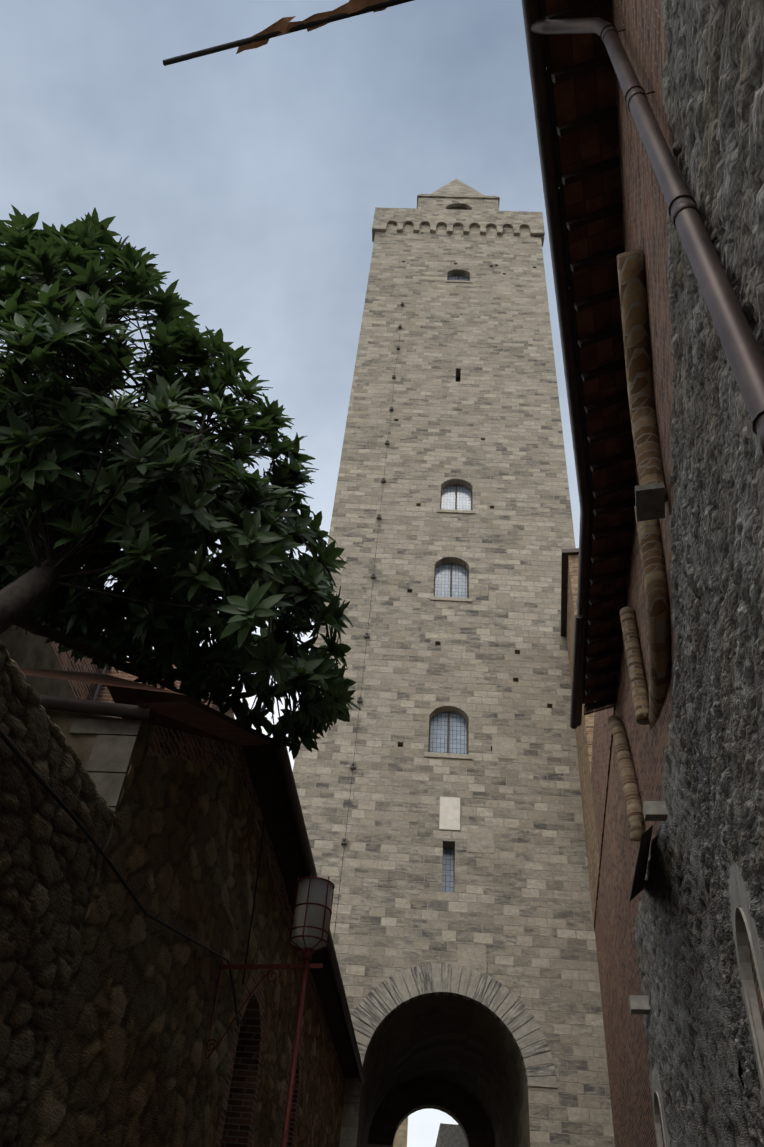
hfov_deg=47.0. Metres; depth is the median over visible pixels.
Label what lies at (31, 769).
wall cables
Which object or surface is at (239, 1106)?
lean-to door recess
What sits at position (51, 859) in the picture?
garden wall
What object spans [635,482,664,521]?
church impost ledge
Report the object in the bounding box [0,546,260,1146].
brick house
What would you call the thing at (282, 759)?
lean to gutter
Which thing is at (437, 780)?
torre grossa
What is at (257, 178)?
sky
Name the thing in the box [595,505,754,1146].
church wall
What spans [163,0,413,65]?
banner pole
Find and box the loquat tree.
[0,205,360,759]
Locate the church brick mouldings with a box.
[607,250,669,841]
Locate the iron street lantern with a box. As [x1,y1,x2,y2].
[204,873,334,1146]
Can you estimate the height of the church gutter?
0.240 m
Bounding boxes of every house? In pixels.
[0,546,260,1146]
[393,1117,407,1146]
[435,1123,467,1146]
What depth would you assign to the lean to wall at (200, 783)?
8.20 m
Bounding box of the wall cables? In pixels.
[0,729,265,1026]
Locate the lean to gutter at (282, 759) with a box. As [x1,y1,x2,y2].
[39,695,365,1084]
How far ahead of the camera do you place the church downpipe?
4.27 m
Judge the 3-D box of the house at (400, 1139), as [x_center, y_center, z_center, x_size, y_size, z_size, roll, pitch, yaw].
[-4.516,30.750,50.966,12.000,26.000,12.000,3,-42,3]
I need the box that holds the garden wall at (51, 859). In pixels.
[0,639,115,1146]
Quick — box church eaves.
[539,0,635,714]
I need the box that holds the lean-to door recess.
[221,995,298,1146]
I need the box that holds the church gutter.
[522,0,591,728]
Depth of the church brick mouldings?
9.39 m
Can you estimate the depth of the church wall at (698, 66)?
5.61 m
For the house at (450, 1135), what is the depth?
37.90 m
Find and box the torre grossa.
[293,178,614,1146]
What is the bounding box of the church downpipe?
[531,17,763,454]
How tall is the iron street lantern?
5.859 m
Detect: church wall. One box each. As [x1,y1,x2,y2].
[591,0,763,1146]
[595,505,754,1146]
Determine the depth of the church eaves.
10.28 m
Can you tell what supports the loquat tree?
on the garden terrace
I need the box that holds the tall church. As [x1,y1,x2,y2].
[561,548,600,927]
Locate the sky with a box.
[0,0,579,1146]
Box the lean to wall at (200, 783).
[17,668,357,1146]

